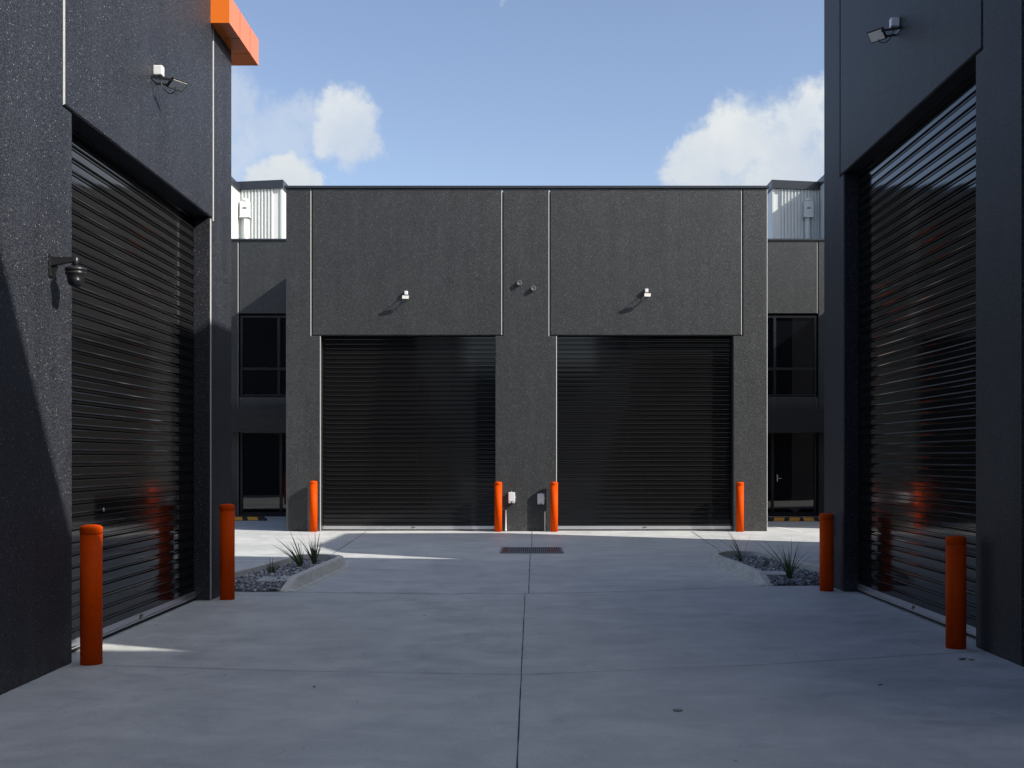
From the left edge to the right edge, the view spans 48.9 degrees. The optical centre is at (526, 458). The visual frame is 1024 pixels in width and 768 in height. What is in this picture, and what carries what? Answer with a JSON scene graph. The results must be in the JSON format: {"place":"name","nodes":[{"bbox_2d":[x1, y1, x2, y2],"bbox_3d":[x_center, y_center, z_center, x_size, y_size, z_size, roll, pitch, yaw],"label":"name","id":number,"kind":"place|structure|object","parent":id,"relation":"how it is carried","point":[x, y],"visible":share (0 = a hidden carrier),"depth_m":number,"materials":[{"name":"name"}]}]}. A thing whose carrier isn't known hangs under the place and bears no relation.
{"place":"outdoors","nodes":[
{"label":"outdoors","id":0,"kind":"place"},
{"bbox_2d":[0,0,258,694],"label":"warehouse","id":1,"kind":"structure","parent":0,"point":[115,367],"depth_m":10.07,"materials":[{"name":"concrete"}]},
{"bbox_2d":[49,253,86,286],"bbox_3d":[-3.417,-1.400,8.402,0.264,0.245,0.158,0,0,0],"label":"security camera","id":2,"kind":"object","parent":1,"relation":"attached to","point":[75,273],"visible":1,"depth_m":8.37,"materials":[{"name":"black plastic"}]},
{"bbox_2d":[72,128,196,651],"bbox_3d":[-3.736,-0.648,10.735,0.048,4.491,3.970,0,0,0],"label":"roller door","id":3,"kind":"structure","parent":1,"relation":"in","point":[133,309],"depth_m":10.67,"materials":[{"name":"metal"}]},
{"bbox_2d":[151,65,188,93],"bbox_3d":[-3.391,-3.605,10.735,0.316,0.261,0.213,0,0,0],"label":"floodlight","id":4,"kind":"object","parent":1,"relation":"attached to","point":[177,84],"visible":1,"depth_m":10.70,"materials":[{"name":"white plastic"}]},
{"bbox_2d":[231,176,287,515],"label":"warehouse","id":5,"kind":"structure","parent":0,"point":[258,348],"depth_m":31.01,"materials":[{"name":"metal"}]},
{"bbox_2d":[240,316,285,396],"bbox_3d":[-6.535,-2.810,31.010,2.670,2.220,0.100,0,0,0],"label":"window","id":6,"kind":"structure","parent":5,"relation":"in","point":[262,338],"depth_m":31.01,"materials":[{"name":"black glass"}]},
{"bbox_2d":[240,433,285,513],"bbox_3d":[-6.535,0.400,31.010,2.670,2.280,0.100,0,0,0],"label":"glass door","id":7,"kind":"structure","parent":5,"relation":"in","point":[262,455],"depth_m":31.01,"materials":[{"name":"black glass"}]},
{"bbox_2d":[235,558,327,590],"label":"gravel","id":8,"kind":"structure","parent":0,"point":[248,582],"depth_m":14.49,"materials":[{"name":"grey gravel"}]},
{"bbox_2d":[265,560,284,572],"bbox_3d":[-3.341,1.426,14.854,0.316,0.248,0.287,0,0,22],"label":"grass tuft","id":9,"kind":"object","parent":8,"relation":"on","point":[269,568],"visible":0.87,"depth_m":14.90,"materials":[{"name":"green plant"}]},
{"bbox_2d":[274,530,303,566],"bbox_3d":[-3.367,1.280,15.836,0.514,0.539,0.404,0,0,0],"label":"grass tuft","id":10,"kind":"object","parent":8,"relation":"on","point":[299,563],"visible":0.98,"depth_m":15.88,"materials":[{"name":"green plant"}]},
{"bbox_2d":[298,532,321,563],"bbox_3d":[-3.120,1.250,16.203,0.424,0.601,0.283,0,0,-28],"label":"grass tuft","id":11,"kind":"object","parent":8,"relation":"on","point":[314,554],"visible":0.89,"depth_m":16.18,"materials":[{"name":"green plant"}]},
{"bbox_2d":[0,516,1023,767],"bbox_3d":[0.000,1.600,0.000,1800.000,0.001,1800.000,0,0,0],"label":"ground","id":12,"kind":"structure","parent":0,"point":[444,622],"depth_m":8.37,"materials":[{"name":"concrete"}]},
{"bbox_2d":[80,524,102,664],"bbox_3d":[-3.390,1.057,8.770,0.169,1.084,0.169,0,0,0],"label":"bollard","id":13,"kind":"object","parent":12,"relation":"on","point":[91,594],"visible":1,"depth_m":8.70,"materials":[{"name":"orange metal"}]},
{"bbox_2d":[220,504,234,599],"bbox_3d":[-3.395,1.057,12.770,0.169,1.084,0.169,0,0,0],"label":"bollard","id":14,"kind":"object","parent":12,"relation":"on","point":[227,551],"visible":1,"depth_m":12.70,"materials":[{"name":"orange metal"}]},
{"bbox_2d":[235,516,266,520],"bbox_3d":[-7.585,1.547,28.900,1.830,0.102,0.150,0,0,0],"label":"wheel stop","id":15,"kind":"object","parent":12,"relation":"on","point":[248,518],"visible":0.41,"depth_m":28.83,"materials":[{"name":"black rubber"}]},
{"bbox_2d":[235,560,273,560],"bbox_3d":[-5.075,1.596,17.585,3.051,0.001,0.080,0,0,-1],"label":"parking line","id":16,"kind":"object","parent":12,"relation":"on","point":[254,560],"visible":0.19,"depth_m":17.58,"materials":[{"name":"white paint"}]},
{"bbox_2d":[235,554,349,591],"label":"kerb","id":17,"kind":"structure","parent":12,"relation":"on","point":[334,564],"depth_m":15.10,"materials":[{"name":"concrete"}]},
{"bbox_2d":[310,481,316,531],"bbox_3d":[-4.645,1.044,24.540,0.169,1.109,0.169,0,0,0],"label":"bollard","id":18,"kind":"object","parent":12,"relation":"on","point":[313,506],"visible":1,"depth_m":24.47,"materials":[{"name":"orange metal"}]},
{"bbox_2d":[494,482,501,531],"bbox_3d":[-0.620,1.054,24.540,0.169,1.089,0.169,0,0,0],"label":"bollard","id":19,"kind":"object","parent":12,"relation":"on","point":[497,506],"visible":1,"depth_m":24.47,"materials":[{"name":"orange metal"}]},
{"bbox_2d":[516,597,524,767],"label":"pavement joint","id":20,"kind":"object","parent":12,"relation":"on","point":[520,691],"visible":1,"depth_m":7.51,"materials":[{"name":"grey concrete"}]},
{"bbox_2d":[284,186,768,530],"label":"warehouse","id":21,"kind":"structure","parent":12,"relation":"on","point":[526,344],"depth_m":24.70,"materials":[{"name":"concrete"}]},
{"bbox_2d":[401,291,409,299],"bbox_3d":[-2.638,-3.543,24.582,0.180,0.234,0.234,0,0,0],"label":"floodlight","id":22,"kind":"object","parent":21,"relation":"attached to","point":[406,296],"visible":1,"depth_m":24.50,"materials":[{"name":"white plastic"}]},
{"bbox_2d":[322,336,494,530],"bbox_3d":[-2.605,-0.617,24.886,3.930,4.428,0.048,0,0,0],"label":"roller door","id":23,"kind":"structure","parent":21,"relation":"in","point":[408,422],"depth_m":24.89,"materials":[{"name":"metal"}]},
{"bbox_2d":[505,491,515,530],"bbox_3d":[-0.363,1.163,24.659,0.237,0.870,0.078,0,0,0],"label":"power box","id":24,"kind":"object","parent":21,"relation":"attached to","point":[511,497],"visible":1,"depth_m":24.63,"materials":[{"name":"grey plastic"}]},
{"bbox_2d":[537,493,545,530],"bbox_3d":[0.327,1.177,24.659,0.187,0.842,0.078,0,0,0],"label":"power box","id":25,"kind":"object","parent":21,"relation":"attached to","point":[540,498],"visible":1,"depth_m":24.63,"materials":[{"name":"grey plastic"}]},
{"bbox_2d":[557,336,731,530],"bbox_3d":[2.595,-0.617,24.886,3.970,4.428,0.048,0,0,0],"label":"roller door","id":26,"kind":"structure","parent":21,"relation":"in","point":[644,423],"depth_m":24.89,"materials":[{"name":"metal"}]},
{"bbox_2d":[642,289,650,298],"bbox_3d":[2.624,-3.592,24.581,0.180,0.234,0.236,0,0,0],"label":"floodlight","id":27,"kind":"object","parent":21,"relation":"attached to","point":[646,294],"visible":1,"depth_m":24.50,"materials":[{"name":"white plastic"}]},
{"bbox_2d":[84,651,973,673],"bbox_3d":[0.149,1.596,8.665,7.271,0.001,0.664,0,0,-5],"label":"pavement joint","id":28,"kind":"object","parent":12,"relation":"on","point":[544,673],"visible":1,"depth_m":8.59,"materials":[{"name":"grey concrete"}]},
{"bbox_2d":[500,547,563,552],"bbox_3d":[0.085,1.591,19.500,1.080,0.015,1.160,0,0,0],"label":"drain grate","id":29,"kind":"object","parent":12,"relation":"on","point":[531,550],"visible":1,"depth_m":19.47,"materials":[{"name":"black metal"}]},
{"bbox_2d":[316,586,753,593],"bbox_3d":[-0.262,1.596,13.516,6.499,0.001,0.513,0,0,-5],"label":"pavement joint","id":30,"kind":"object","parent":12,"relation":"on","point":[521,593],"visible":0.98,"depth_m":13.39,"materials":[{"name":"grey concrete"}]},
{"bbox_2d":[550,482,557,531],"bbox_3d":[0.597,1.054,24.540,0.169,1.089,0.169,0,0,0],"label":"bollard","id":31,"kind":"object","parent":12,"relation":"on","point":[553,506],"visible":1,"depth_m":24.47,"materials":[{"name":"orange metal"}]},
{"bbox_2d":[736,482,743,531],"bbox_3d":[4.645,1.057,24.540,0.169,1.084,0.169,0,0,0],"label":"bollard","id":32,"kind":"object","parent":12,"relation":"on","point":[739,506],"visible":1,"depth_m":24.47,"materials":[{"name":"orange metal"}]},
{"bbox_2d":[705,550,818,585],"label":"kerb","id":33,"kind":"structure","parent":12,"relation":"on","point":[719,560],"depth_m":15.73,"materials":[{"name":"concrete"}]},
{"bbox_2d":[767,517,818,520],"bbox_3d":[6.965,1.547,28.600,1.830,0.102,0.150,0,0,0],"label":"wheel stop","id":34,"kind":"object","parent":12,"relation":"on","point":[792,518],"visible":0.6,"depth_m":28.54,"materials":[{"name":"black rubber"}]},
{"bbox_2d":[819,513,833,590],"bbox_3d":[3.620,1.129,13.600,0.169,0.939,0.169,0,0,0],"label":"bollard","id":35,"kind":"object","parent":12,"relation":"on","point":[826,551],"visible":1,"depth_m":13.53,"materials":[{"name":"orange metal"}]},
{"bbox_2d":[945,535,966,648],"bbox_3d":[3.620,1.125,9.500,0.169,0.949,0.169,0,0,0],"label":"bollard","id":36,"kind":"object","parent":12,"relation":"on","point":[955,591],"visible":1,"depth_m":9.43,"materials":[{"name":"orange metal"}]},
{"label":"soil","id":37,"kind":"structure","parent":12,"relation":"on","visible":0},
{"bbox_2d":[703,529,749,561],"bbox_3d":[2.952,1.294,16.780,0.616,0.513,0.562,0,0,34],"label":"grass tuft","id":38,"kind":"object","parent":37,"relation":"on","point":[739,557],"visible":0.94,"depth_m":16.72,"materials":[{"name":"green plant"}]},
{"bbox_2d":[763,571,793,576],"bbox_3d":[3.280,1.542,14.950,0.440,0.050,0.500,0,0,3],"label":"pit lid","id":39,"kind":"object","parent":37,"relation":"on","point":[781,573],"visible":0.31,"depth_m":14.82,"materials":[{"name":"concrete"}]},
{"bbox_2d":[758,539,810,577],"bbox_3d":[3.328,1.268,14.562,0.732,0.563,0.515,0,0,20],"label":"grass tuft","id":40,"kind":"object","parent":37,"relation":"on","point":[789,572],"visible":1,"depth_m":14.54,"materials":[{"name":"green plant"}]},
{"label":"soil","id":41,"kind":"structure","parent":12,"relation":"on","visible":0},
{"bbox_2d":[256,576,289,582],"bbox_3d":[-3.120,1.542,14.220,0.500,0.050,0.520,0,0,-3],"label":"pit lid","id":42,"kind":"object","parent":41,"relation":"on","point":[268,578],"visible":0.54,"depth_m":14.09,"materials":[{"name":"concrete"}]},
{"bbox_2d":[231,0,823,191],"label":"sky","id":43,"kind":"structure","parent":0,"point":[340,92],"materials":[{"name":"blue"}]},
{"bbox_2d":[725,554,818,584],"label":"gravel","id":44,"kind":"structure","parent":0,"point":[801,576],"depth_m":15.06,"materials":[{"name":"grey gravel"}]},
{"bbox_2d":[758,555,773,566],"bbox_3d":[3.378,1.425,15.810,0.325,0.250,0.196,0,0,0],"label":"grass tuft","id":45,"kind":"object","parent":44,"relation":"on","point":[766,564],"visible":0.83,"depth_m":15.82,"materials":[{"name":"green plant"}]},
{"bbox_2d":[767,175,823,516],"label":"warehouse","id":46,"kind":"structure","parent":0,"point":[795,348],"depth_m":31.01,"materials":[{"name":"metal"}]},
{"bbox_2d":[767,316,815,396],"bbox_3d":[6.580,-2.810,31.010,2.760,2.220,0.100,0,0,0],"label":"window","id":47,"kind":"structure","parent":46,"relation":"in","point":[791,340],"depth_m":31.01,"materials":[{"name":"black glass"}]},
{"bbox_2d":[767,433,815,513],"bbox_3d":[6.580,0.400,30.970,2.760,2.280,0.180,0,0,0],"label":"glass door","id":48,"kind":"structure","parent":46,"relation":"in","point":[791,457],"depth_m":31.01,"materials":[{"name":"black glass"}]},
{"bbox_2d":[824,0,1023,666],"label":"warehouse","id":49,"kind":"structure","parent":0,"point":[923,282],"depth_m":11.10,"materials":[{"name":"concrete"}]},
{"bbox_2d":[867,17,901,43],"bbox_3d":[3.644,-4.364,11.511,0.311,0.261,0.202,0,0,0],"label":"floodlight","id":50,"kind":"object","parent":49,"relation":"attached to","point":[877,35],"visible":1,"depth_m":11.48,"materials":[{"name":"white plastic"}]},
{"bbox_2d":[856,71,975,638],"bbox_3d":[3.966,-0.995,11.520,0.048,5.185,4.060,0,0,0],"label":"roller door","id":51,"kind":"structure","parent":49,"relation":"in","point":[917,198],"depth_m":11.39,"materials":[{"name":"metal"}]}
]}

